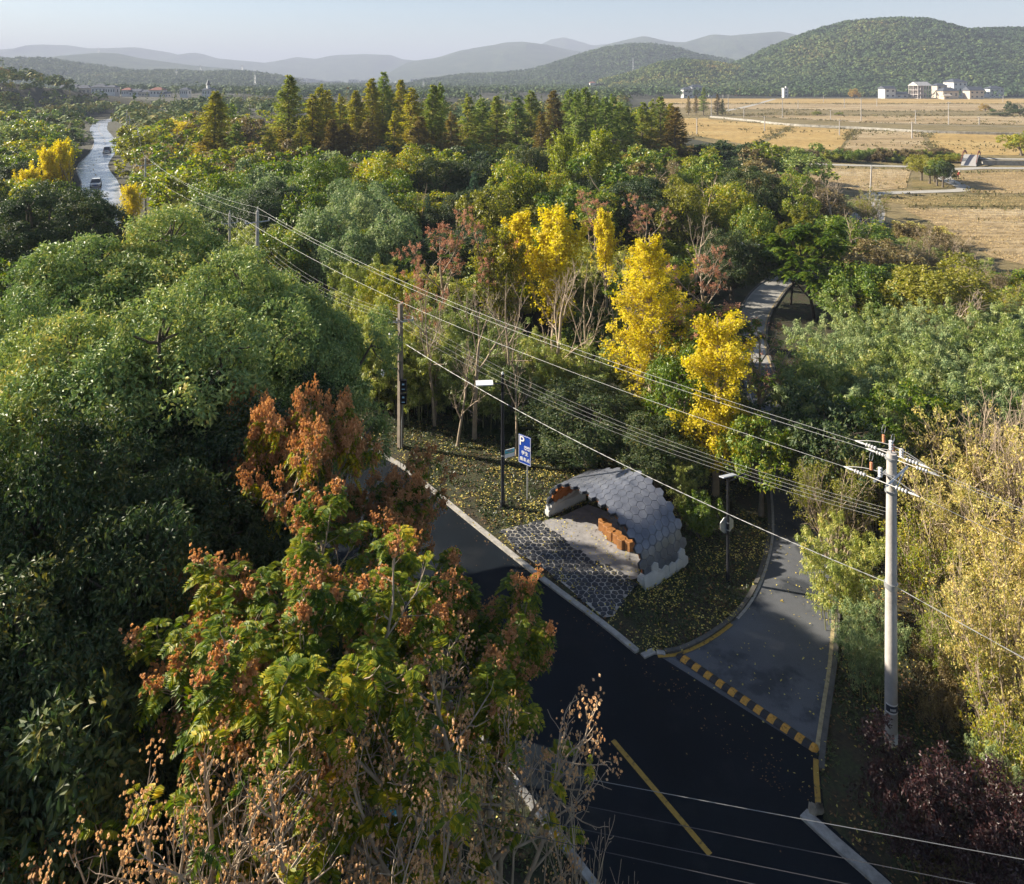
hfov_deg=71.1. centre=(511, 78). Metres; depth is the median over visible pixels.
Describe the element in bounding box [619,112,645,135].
broadleaf tree
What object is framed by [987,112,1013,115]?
evergreen tree
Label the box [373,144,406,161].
evergreen tree
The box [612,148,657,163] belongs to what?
broadleaf tree
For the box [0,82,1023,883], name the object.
ground
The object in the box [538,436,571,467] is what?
bush
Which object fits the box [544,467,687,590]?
bus shelter
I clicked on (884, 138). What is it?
field
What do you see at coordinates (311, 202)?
broadleaf tree
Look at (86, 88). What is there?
house
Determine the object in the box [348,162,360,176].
autumn tree
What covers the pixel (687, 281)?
autumn tree
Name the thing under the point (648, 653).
broken kerb
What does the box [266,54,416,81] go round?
mountains
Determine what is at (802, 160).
broadleaf tree
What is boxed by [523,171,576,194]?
broadleaf tree
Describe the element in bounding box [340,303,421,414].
bamboo clump
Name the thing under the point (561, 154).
ginkgo tree
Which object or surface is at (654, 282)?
ginkgo tree
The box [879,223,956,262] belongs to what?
bush
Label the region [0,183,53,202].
broadleaf tree
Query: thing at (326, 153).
evergreen tree
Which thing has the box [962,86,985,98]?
house
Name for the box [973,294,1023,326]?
bamboo clump
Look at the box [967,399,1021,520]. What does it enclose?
bamboo clump
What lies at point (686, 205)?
autumn tree
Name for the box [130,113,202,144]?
broadleaf tree
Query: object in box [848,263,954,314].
broadleaf tree
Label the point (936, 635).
shrub
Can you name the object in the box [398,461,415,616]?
bare tree
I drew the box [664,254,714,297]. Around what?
bush
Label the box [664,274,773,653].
kerb
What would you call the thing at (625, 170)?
camphor tree
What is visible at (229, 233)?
utility pole
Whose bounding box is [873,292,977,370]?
bamboo clump
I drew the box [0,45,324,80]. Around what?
mountains
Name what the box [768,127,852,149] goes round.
field
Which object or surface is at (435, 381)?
bare tree
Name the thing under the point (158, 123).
broadleaf tree
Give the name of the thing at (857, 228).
bare tree
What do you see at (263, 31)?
sky
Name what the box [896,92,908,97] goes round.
house
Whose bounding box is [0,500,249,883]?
camphor tree
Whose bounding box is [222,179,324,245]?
camphor tree
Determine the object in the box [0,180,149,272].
camphor tree
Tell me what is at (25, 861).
goldenrain tree
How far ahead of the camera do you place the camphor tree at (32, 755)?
11.54 m
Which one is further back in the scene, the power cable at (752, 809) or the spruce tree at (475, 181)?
the spruce tree at (475, 181)
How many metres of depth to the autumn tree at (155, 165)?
112.26 m
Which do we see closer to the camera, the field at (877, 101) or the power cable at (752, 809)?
the power cable at (752, 809)
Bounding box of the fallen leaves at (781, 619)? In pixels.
[668,392,832,781]
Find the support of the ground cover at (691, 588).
on the ground at (848, 754)
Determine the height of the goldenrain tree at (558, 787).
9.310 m
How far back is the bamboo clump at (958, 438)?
31.80 m
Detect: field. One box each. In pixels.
[657,98,1023,274]
[657,99,1023,103]
[659,104,1023,110]
[679,118,789,143]
[727,111,1018,114]
[752,115,1023,124]
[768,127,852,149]
[795,168,910,190]
[844,130,929,150]
[878,196,1023,206]
[903,208,1023,263]
[912,180,948,188]
[926,133,1023,154]
[955,172,1023,193]
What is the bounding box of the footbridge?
[960,150,980,165]
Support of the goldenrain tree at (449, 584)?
on the ground at (848, 754)
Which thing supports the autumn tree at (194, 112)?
on the ground at (848, 754)
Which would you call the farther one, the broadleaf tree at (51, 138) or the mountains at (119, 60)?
the mountains at (119, 60)
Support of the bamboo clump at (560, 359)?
on the ground at (848, 754)
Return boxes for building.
[349,79,358,82]
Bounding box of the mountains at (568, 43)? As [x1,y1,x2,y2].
[542,37,606,51]
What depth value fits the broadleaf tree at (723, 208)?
77.55 m
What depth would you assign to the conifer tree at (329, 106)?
146.92 m
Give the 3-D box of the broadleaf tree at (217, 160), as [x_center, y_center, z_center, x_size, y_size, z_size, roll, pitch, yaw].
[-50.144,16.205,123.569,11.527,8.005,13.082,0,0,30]
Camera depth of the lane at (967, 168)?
161.34 m
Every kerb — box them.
[76,143,598,883]
[119,183,638,653]
[641,648,664,658]
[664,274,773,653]
[766,281,839,772]
[800,809,890,883]
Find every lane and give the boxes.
[726,99,774,110]
[751,116,1023,126]
[808,163,1023,169]
[861,171,972,200]
[979,158,1023,159]
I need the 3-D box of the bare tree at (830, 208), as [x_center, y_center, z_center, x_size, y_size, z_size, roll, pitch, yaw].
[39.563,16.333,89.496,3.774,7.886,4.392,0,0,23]
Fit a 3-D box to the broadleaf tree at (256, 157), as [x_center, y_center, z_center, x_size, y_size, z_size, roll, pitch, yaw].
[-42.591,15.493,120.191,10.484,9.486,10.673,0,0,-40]
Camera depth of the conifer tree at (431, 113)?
136.40 m
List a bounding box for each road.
[77,117,125,236]
[145,241,892,883]
[662,362,831,759]
[742,199,884,364]
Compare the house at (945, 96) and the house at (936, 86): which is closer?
the house at (945, 96)
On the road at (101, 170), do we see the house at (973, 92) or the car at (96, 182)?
the car at (96, 182)
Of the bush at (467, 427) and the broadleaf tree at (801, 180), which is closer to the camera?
the bush at (467, 427)
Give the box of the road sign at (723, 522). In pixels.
[720,516,732,532]
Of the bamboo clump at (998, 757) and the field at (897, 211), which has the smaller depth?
the bamboo clump at (998, 757)
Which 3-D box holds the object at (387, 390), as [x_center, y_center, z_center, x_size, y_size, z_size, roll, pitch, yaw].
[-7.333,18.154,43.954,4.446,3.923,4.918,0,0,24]
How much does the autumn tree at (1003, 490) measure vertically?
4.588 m
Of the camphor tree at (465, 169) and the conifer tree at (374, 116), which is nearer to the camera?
the camphor tree at (465, 169)
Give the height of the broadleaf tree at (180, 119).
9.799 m
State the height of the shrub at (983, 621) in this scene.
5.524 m
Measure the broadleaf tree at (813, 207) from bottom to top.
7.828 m
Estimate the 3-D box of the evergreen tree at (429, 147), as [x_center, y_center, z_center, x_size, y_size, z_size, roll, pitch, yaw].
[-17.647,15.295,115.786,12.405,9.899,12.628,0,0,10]
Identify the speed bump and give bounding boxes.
[676,653,818,752]
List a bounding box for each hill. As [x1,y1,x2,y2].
[8,61,307,85]
[396,42,736,93]
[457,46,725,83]
[753,23,1023,96]
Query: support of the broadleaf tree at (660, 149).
on the ground at (848, 754)
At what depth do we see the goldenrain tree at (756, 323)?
37.48 m
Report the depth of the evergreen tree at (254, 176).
94.01 m
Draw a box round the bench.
[598,518,633,551]
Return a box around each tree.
[0,111,8,123]
[0,113,21,125]
[0,118,62,148]
[0,119,25,134]
[0,124,34,147]
[0,135,26,157]
[0,147,28,160]
[0,151,38,178]
[0,154,23,162]
[0,157,78,187]
[0,180,33,202]
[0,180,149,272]
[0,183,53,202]
[0,229,164,381]
[0,257,17,298]
[0,264,24,302]
[0,280,284,523]
[0,294,50,322]
[0,303,196,524]
[0,400,149,853]
[0,403,270,670]
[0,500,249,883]
[0,627,217,883]
[0,760,138,883]
[1,110,41,128]
[2,138,55,157]
[2,148,55,167]
[2,177,19,191]
[3,178,79,214]
[3,578,330,883]
[7,250,78,290]
[8,201,253,345]
[12,164,49,183]
[17,131,67,151]
[20,705,332,883]
[23,109,61,129]
[25,125,77,152]
[26,137,56,153]
[28,144,61,183]
[29,112,86,136]
[30,122,84,142]
[34,192,121,228]
[43,126,69,133]
[44,137,75,187]
[56,129,84,148]
[57,157,84,185]
[59,673,359,883]
[60,133,82,157]
[61,117,97,141]
[69,702,249,875]
[91,358,346,591]
[109,125,154,152]
[109,710,449,883]
[113,124,168,177]
[116,181,146,226]
[118,477,447,883]
[125,160,172,204]
[127,122,161,137]
[128,128,203,182]
[128,143,206,192]
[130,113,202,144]
[130,142,186,178]
[140,147,232,209]
[142,118,188,132]
[142,125,187,144]
[152,244,360,573]
[154,548,306,774]
[156,119,207,145]
[167,547,395,873]
[169,148,223,171]
[173,145,194,160]
[180,110,233,139]
[184,186,252,239]
[185,91,245,155]
[187,170,254,225]
[187,648,404,883]
[191,149,235,168]
[199,103,241,129]
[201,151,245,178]
[205,118,253,140]
[215,340,393,594]
[220,122,253,156]
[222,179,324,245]
[222,373,382,550]
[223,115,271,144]
[227,152,276,173]
[228,145,279,173]
[231,109,272,127]
[233,157,292,198]
[237,175,298,229]
[240,140,277,157]
[240,146,297,163]
[243,145,324,182]
[243,221,336,287]
[244,123,294,144]
[246,115,281,140]
[252,281,403,541]
[257,129,280,157]
[260,74,316,158]
[262,610,621,883]
[267,190,338,237]
[272,154,318,184]
[274,182,328,204]
[276,192,361,291]
[281,138,319,158]
[287,116,313,157]
[287,155,359,202]
[293,94,325,149]
[299,154,338,165]
[307,84,332,147]
[307,90,346,148]
[308,225,386,308]
[309,165,353,185]
[312,119,350,159]
[317,675,495,883]
[319,150,348,161]
[320,143,363,157]
[321,438,458,593]
[326,176,405,226]
[327,123,362,163]
[328,191,387,240]
[329,225,431,300]
[330,186,410,232]
[335,94,353,145]
[337,505,545,880]
[340,90,376,146]
[346,150,380,164]
[347,145,395,154]
[347,153,376,164]
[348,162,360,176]
[349,118,378,161]
[349,141,425,191]
[350,157,380,179]
[351,78,392,145]
[355,170,410,194]
[358,200,427,303]
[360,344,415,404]
[361,168,419,203]
[366,72,401,145]
[373,86,407,140]
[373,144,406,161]
[381,79,413,144]
[381,111,407,158]
[389,191,428,236]
[391,206,482,323]
[392,143,436,164]
[393,87,435,151]
[393,285,448,426]
[395,258,449,367]
[397,563,557,880]
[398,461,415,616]
[403,189,458,233]
[405,116,435,153]
[405,156,474,211]
[406,667,622,883]
[408,229,479,292]
[411,227,489,294]
[414,154,451,172]
[415,183,436,237]
[416,192,436,243]
[417,313,458,419]
[419,84,452,158]
[420,390,472,412]
[422,148,486,174]
[422,186,505,231]
[429,82,460,149]
[434,159,471,190]
[436,127,465,145]
[438,111,466,157]
[443,159,504,199]
[447,145,497,165]
[449,345,486,446]
[451,280,512,439]
[452,249,564,328]
[453,229,491,263]
[454,185,518,233]
[456,112,494,123]
[456,395,508,423]
[457,94,490,153]
[459,222,531,350]
[461,98,501,148]
[461,138,506,158]
[463,143,482,156]
[466,171,479,204]
[469,223,527,339]
[469,274,531,421]
[470,221,547,290]
[474,166,524,200]
[482,157,500,170]
[483,96,516,155]
[483,161,527,173]
[485,149,548,174]
[485,159,551,217]
[486,145,523,163]
[487,149,530,163]
[489,122,519,144]
[492,197,543,228]
[495,137,536,156]
[497,112,551,142]
[497,343,531,456]
[498,403,553,443]
[499,97,533,148]
[499,208,539,346]
[506,144,553,179]
[511,225,581,258]
[513,374,656,468]
[514,203,590,347]
[520,90,552,145]
[522,351,545,403]
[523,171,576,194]
[524,170,574,224]
[531,111,552,152]
[532,179,594,235]
[536,258,598,370]
[536,762,637,883]
[539,90,570,146]
[543,128,582,186]
[547,263,613,375]
[549,186,626,246]
[560,89,574,134]
[562,88,590,157]
[566,153,649,239]
[568,261,684,307]
[569,87,599,151]
[570,231,595,259]
[571,169,616,190]
[574,151,627,178]
[574,177,613,198]
[575,190,610,252]
[576,126,621,186]
[584,92,605,145]
[587,176,687,248]
[588,208,625,307]
[591,245,699,295]
[594,185,648,251]
[596,97,622,149]
[598,232,701,413]
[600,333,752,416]
[604,93,625,148]
[604,249,646,341]
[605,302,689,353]
[608,107,643,124]
[610,410,717,487]
[611,102,639,147]
[611,139,659,156]
[611,144,635,159]
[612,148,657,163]
[619,106,643,145]
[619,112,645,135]
[620,144,669,184]
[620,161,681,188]
[621,139,666,162]
[621,194,676,251]
[622,146,677,179]
[629,102,659,148]
[632,186,718,234]
[637,174,712,244]
[640,334,733,451]
[643,99,660,149]
[646,96,673,147]
[651,107,698,167]
[652,142,683,153]
[657,103,686,145]
[662,301,755,452]
[663,144,692,163]
[663,244,732,318]
[666,307,769,496]
[667,146,722,170]
[669,161,717,197]
[671,140,720,159]
[673,168,725,183]
[683,211,716,308]
[685,96,691,114]
[688,155,752,169]
[692,95,698,112]
[692,142,742,166]
[692,227,778,304]
[696,171,726,243]
[698,86,708,114]
[698,153,758,182]
[698,171,769,224]
[699,187,769,224]
[700,180,775,257]
[702,165,793,229]
[706,143,733,167]
[709,410,795,517]
[713,94,722,114]
[715,139,744,151]
[719,99,725,114]
[720,160,768,176]
[721,139,765,156]
[728,204,780,277]
[728,312,798,451]
[731,146,774,168]
[734,158,775,172]
[740,160,822,191]
[746,346,848,410]
[746,378,859,508]
[747,141,797,171]
[750,144,792,168]
[758,220,851,321]
[760,189,824,247]
[773,142,835,186]
[774,167,819,215]
[775,206,822,304]
[778,168,840,181]
[787,406,908,539]
[788,176,846,215]
[808,260,908,330]
[809,187,855,221]
[812,214,900,271]
[816,179,843,215]
[823,210,871,273]
[826,389,936,514]
[830,238,931,278]
[848,88,860,98]
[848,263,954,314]
[857,250,1003,334]
[860,377,970,507]
[903,154,931,180]
[907,155,939,183]
[910,383,1009,514]
[923,160,957,187]
[924,159,954,185]
[978,103,990,111]
[984,451,1023,551]
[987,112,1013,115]
[995,131,1023,155]
[1003,101,1022,113]
[1005,107,1023,114]
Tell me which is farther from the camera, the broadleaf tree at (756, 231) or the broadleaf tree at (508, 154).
the broadleaf tree at (508, 154)
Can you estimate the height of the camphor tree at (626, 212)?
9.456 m
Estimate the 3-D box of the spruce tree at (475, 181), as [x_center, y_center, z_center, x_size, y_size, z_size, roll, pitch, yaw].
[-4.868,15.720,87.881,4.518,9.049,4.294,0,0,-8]
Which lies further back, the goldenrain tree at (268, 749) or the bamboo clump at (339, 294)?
the bamboo clump at (339, 294)
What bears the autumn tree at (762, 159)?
on the ground at (848, 754)
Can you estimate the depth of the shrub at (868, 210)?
94.87 m
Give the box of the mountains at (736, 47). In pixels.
[595,32,796,59]
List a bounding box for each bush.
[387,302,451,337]
[446,415,481,432]
[470,417,511,436]
[490,424,523,441]
[509,429,557,457]
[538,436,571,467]
[540,299,620,354]
[639,304,695,333]
[661,239,722,269]
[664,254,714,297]
[676,489,724,539]
[805,149,827,159]
[820,150,843,161]
[828,148,846,161]
[840,149,863,162]
[854,148,881,160]
[866,153,878,160]
[868,220,954,243]
[874,147,893,161]
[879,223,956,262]
[886,155,904,162]
[898,148,924,158]
[906,807,1023,883]
[911,149,932,157]
[922,149,943,158]
[926,147,955,153]
[933,153,962,161]
[965,266,1023,288]
[992,269,1023,305]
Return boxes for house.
[75,85,90,92]
[91,84,107,94]
[105,85,119,95]
[121,88,132,96]
[129,89,143,96]
[139,90,149,96]
[150,87,166,96]
[159,92,172,96]
[179,87,191,97]
[201,87,216,98]
[681,87,692,97]
[689,84,702,96]
[782,86,787,97]
[877,86,896,98]
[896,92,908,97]
[908,82,931,98]
[931,83,947,97]
[935,87,958,98]
[940,94,951,98]
[943,78,966,97]
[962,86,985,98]
[983,86,1004,97]
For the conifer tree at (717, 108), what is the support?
on the ground at (848, 754)
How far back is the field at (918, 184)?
134.18 m
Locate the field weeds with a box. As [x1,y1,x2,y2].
[651,98,1023,253]
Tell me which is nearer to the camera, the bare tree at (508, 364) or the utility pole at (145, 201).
the bare tree at (508, 364)
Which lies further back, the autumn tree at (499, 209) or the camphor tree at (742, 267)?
the autumn tree at (499, 209)
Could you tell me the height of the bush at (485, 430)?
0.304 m
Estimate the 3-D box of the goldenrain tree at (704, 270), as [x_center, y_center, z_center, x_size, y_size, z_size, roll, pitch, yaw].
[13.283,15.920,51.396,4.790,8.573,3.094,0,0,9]
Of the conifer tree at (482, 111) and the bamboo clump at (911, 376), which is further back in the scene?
the conifer tree at (482, 111)
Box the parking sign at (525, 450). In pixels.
[519,434,530,500]
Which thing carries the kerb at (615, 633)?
on the ground at (848, 754)
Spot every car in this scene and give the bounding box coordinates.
[90,178,101,186]
[103,146,111,152]
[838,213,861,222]
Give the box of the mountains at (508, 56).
[372,42,582,82]
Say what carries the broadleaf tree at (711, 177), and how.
on the ground at (848, 754)
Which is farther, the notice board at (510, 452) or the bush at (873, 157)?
the bush at (873, 157)
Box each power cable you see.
[129,115,854,440]
[134,154,843,466]
[152,160,865,448]
[165,753,752,883]
[225,218,876,516]
[232,220,882,514]
[233,215,885,511]
[240,217,884,507]
[248,757,846,883]
[303,746,972,883]
[347,732,1023,859]
[925,499,1022,544]
[930,468,1023,509]
[940,476,1023,512]
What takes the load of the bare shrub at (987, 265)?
on the ground at (848, 754)
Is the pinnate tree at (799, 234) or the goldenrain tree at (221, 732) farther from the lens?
the pinnate tree at (799, 234)
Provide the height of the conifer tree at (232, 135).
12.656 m
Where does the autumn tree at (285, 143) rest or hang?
on the ground at (848, 754)
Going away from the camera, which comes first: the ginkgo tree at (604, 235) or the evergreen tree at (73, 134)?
the ginkgo tree at (604, 235)
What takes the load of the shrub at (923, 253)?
on the ground at (848, 754)
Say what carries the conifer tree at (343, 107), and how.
on the ground at (848, 754)
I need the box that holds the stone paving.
[498,520,637,615]
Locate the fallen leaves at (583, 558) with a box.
[504,511,639,614]
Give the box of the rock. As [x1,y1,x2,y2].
[808,802,823,815]
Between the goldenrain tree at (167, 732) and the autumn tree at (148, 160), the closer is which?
the goldenrain tree at (167, 732)
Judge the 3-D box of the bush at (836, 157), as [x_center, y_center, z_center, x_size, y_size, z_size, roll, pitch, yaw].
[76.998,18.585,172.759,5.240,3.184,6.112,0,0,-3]
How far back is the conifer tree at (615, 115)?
144.68 m
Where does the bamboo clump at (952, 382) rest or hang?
on the ground at (848, 754)
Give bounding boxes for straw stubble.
[793,168,1023,261]
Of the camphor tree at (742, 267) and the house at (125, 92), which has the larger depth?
the house at (125, 92)
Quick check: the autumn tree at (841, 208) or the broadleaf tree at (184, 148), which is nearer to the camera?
the autumn tree at (841, 208)
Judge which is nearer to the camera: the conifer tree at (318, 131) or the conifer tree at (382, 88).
the conifer tree at (318, 131)
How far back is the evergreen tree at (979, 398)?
32.97 m
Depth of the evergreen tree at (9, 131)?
144.87 m
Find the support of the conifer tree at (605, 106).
on the ground at (848, 754)
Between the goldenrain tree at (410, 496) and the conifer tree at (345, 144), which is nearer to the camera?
the goldenrain tree at (410, 496)
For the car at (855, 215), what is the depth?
98.99 m
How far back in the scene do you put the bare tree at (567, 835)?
12.12 m
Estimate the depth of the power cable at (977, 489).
19.87 m
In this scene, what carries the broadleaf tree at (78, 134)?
on the ground at (848, 754)
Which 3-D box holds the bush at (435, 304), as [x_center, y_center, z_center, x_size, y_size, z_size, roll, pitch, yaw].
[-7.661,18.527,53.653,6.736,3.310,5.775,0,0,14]
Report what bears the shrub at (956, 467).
on the ground at (848, 754)
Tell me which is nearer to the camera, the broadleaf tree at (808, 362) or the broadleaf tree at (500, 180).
the broadleaf tree at (808, 362)
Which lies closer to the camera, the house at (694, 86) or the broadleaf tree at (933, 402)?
the broadleaf tree at (933, 402)
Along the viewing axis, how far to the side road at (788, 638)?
25.37 m
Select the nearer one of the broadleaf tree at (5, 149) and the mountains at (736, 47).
the broadleaf tree at (5, 149)
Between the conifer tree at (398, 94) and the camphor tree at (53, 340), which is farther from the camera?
the conifer tree at (398, 94)
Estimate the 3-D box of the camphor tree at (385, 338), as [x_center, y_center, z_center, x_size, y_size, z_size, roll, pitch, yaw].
[-7.722,13.896,27.182,5.987,12.666,5.604,0,0,-38]
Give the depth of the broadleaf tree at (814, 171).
104.42 m
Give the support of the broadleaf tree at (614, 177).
on the ground at (848, 754)
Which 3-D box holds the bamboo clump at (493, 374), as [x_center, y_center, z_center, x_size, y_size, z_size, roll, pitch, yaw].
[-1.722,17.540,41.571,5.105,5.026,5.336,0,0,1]
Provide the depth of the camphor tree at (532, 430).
39.09 m
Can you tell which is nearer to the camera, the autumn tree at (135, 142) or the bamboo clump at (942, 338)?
the bamboo clump at (942, 338)
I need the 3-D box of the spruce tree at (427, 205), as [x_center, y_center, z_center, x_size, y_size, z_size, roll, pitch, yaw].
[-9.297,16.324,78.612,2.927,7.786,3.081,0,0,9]
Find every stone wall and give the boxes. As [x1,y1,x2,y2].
[710,116,1023,134]
[982,160,1023,165]
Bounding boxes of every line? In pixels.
[611,739,711,854]
[658,623,731,657]
[736,200,871,618]
[764,203,885,749]
[813,758,820,802]
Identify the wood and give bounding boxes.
[0,56,303,86]
[0,58,633,130]
[16,80,1023,101]
[596,57,748,88]
[700,16,1023,96]
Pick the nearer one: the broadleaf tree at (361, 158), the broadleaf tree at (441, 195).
the broadleaf tree at (441, 195)
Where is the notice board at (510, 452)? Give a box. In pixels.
[501,448,514,457]
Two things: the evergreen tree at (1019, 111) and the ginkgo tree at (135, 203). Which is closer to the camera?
the ginkgo tree at (135, 203)
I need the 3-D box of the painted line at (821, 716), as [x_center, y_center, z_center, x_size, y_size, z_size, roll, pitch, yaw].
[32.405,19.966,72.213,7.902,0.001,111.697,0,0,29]
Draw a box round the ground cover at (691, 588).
[327,390,1023,883]
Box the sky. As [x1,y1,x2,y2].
[0,0,1023,62]
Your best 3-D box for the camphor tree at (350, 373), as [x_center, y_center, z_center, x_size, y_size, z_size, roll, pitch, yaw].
[-7.790,14.532,23.908,6.508,11.356,6.091,0,0,22]
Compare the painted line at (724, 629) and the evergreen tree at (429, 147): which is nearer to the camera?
the painted line at (724, 629)
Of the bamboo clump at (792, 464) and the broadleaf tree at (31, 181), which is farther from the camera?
the broadleaf tree at (31, 181)
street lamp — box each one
[476,372,504,507]
[719,473,745,582]
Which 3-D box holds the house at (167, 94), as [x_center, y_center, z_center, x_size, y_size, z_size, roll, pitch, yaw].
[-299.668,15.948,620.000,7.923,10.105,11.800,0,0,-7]
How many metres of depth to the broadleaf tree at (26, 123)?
148.53 m
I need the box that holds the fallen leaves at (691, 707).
[391,463,865,877]
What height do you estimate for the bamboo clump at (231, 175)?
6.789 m
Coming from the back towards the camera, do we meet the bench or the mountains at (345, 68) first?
the mountains at (345, 68)
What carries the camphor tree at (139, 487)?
on the ground at (848, 754)
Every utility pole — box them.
[136,156,154,216]
[221,211,237,244]
[245,208,269,260]
[381,303,413,448]
[844,424,939,747]
[869,165,877,202]
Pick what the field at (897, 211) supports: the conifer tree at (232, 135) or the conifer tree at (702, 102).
the conifer tree at (702, 102)
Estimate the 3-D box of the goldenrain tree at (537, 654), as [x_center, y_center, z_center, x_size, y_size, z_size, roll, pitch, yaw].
[-0.780,15.722,16.517,3.981,8.936,3.528,0,0,29]
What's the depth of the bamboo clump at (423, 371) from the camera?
41.66 m
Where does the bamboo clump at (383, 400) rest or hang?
on the ground at (848, 754)
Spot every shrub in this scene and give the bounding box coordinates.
[644,158,681,179]
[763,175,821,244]
[781,434,884,563]
[804,173,845,217]
[831,409,942,539]
[843,704,1023,883]
[850,185,893,224]
[869,246,918,271]
[873,404,1017,547]
[879,484,1007,634]
[888,235,943,272]
[895,442,1023,625]
[898,631,967,737]
[905,755,1023,883]
[910,224,978,270]
[911,391,1023,546]
[912,584,1012,712]
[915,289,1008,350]
[924,258,992,289]
[925,528,1023,732]
[942,581,1023,765]
[945,244,990,287]
[949,470,1023,669]
[953,382,1023,547]
[958,640,1023,820]
[959,266,1015,304]
[971,409,1023,575]
[991,280,1023,318]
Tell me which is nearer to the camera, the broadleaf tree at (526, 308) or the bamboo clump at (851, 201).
the broadleaf tree at (526, 308)
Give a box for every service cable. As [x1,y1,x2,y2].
[404,343,882,580]
[898,588,1023,658]
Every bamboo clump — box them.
[152,166,198,206]
[163,189,231,235]
[179,202,234,239]
[194,171,233,182]
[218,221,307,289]
[223,221,291,247]
[316,291,384,341]
[327,252,399,318]
[337,309,372,339]
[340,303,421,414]
[350,310,433,342]
[353,262,438,333]
[366,341,426,409]
[370,322,462,420]
[403,290,492,354]
[405,358,466,415]
[410,323,486,415]
[419,259,508,330]
[438,329,520,430]
[440,312,540,384]
[472,326,552,421]
[473,367,531,422]
[512,369,576,437]
[514,325,590,398]
[532,241,602,308]
[544,246,627,312]
[549,333,628,418]
[661,449,709,513]
[759,387,871,509]
[767,369,884,462]
[774,332,879,406]
[782,312,888,390]
[793,510,885,630]
[807,340,934,407]
[819,286,918,376]
[820,413,952,527]
[828,373,960,507]
[829,579,912,707]
[837,195,865,210]
[855,318,962,392]
[867,402,990,522]
[868,341,994,426]
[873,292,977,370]
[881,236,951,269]
[892,372,1012,457]
[900,313,1015,392]
[904,401,1011,526]
[919,344,1023,415]
[924,296,1023,372]
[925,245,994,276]
[946,318,1023,391]
[948,379,1023,439]
[962,708,1023,828]
[967,337,1023,429]
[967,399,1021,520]
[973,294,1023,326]
[980,302,1023,373]
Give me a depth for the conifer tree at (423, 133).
127.84 m
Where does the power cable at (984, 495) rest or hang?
attached to the utility pole at (891, 661)
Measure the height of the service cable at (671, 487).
1.188 m
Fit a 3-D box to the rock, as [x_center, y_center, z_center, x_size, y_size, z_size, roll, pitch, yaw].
[8.266,19.872,19.491,0.391,0.264,0.348,0,0,34]
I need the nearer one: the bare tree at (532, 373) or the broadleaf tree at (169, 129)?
the bare tree at (532, 373)
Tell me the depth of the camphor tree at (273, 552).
18.89 m
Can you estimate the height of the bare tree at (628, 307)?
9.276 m
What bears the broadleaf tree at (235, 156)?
on the ground at (848, 754)
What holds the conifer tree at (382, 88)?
on the ground at (848, 754)
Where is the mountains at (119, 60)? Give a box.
[52,53,328,81]
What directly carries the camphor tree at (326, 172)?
on the ground at (848, 754)
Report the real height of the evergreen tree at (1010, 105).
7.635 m
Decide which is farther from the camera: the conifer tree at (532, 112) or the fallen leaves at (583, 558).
the conifer tree at (532, 112)
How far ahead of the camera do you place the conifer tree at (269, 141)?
127.79 m
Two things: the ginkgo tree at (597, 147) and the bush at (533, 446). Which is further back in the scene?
the ginkgo tree at (597, 147)
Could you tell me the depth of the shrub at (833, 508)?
29.25 m
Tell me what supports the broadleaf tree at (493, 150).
on the ground at (848, 754)
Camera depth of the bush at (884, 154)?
171.97 m
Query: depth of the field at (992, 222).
96.88 m
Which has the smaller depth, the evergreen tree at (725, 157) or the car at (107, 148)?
the evergreen tree at (725, 157)
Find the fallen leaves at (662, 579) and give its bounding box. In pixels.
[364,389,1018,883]
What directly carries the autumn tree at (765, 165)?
on the ground at (848, 754)
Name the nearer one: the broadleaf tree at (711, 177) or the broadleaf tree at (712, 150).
the broadleaf tree at (711, 177)
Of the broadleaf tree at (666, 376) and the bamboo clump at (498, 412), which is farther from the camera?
the bamboo clump at (498, 412)
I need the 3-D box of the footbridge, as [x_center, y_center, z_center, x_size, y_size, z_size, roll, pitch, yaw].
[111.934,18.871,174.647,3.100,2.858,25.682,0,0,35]
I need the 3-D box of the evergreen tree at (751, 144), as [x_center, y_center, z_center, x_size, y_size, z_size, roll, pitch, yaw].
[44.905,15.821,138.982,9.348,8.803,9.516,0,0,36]
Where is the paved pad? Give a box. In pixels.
[544,504,639,578]
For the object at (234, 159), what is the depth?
112.24 m
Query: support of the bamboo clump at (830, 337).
on the ground at (848, 754)
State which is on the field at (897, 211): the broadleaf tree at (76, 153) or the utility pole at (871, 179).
the utility pole at (871, 179)
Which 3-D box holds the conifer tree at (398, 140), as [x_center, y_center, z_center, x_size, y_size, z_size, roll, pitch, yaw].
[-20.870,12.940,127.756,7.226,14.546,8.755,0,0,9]
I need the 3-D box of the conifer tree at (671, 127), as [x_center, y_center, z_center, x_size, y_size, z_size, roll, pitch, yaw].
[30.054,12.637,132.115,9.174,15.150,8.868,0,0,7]
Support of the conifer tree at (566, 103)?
on the ground at (848, 754)

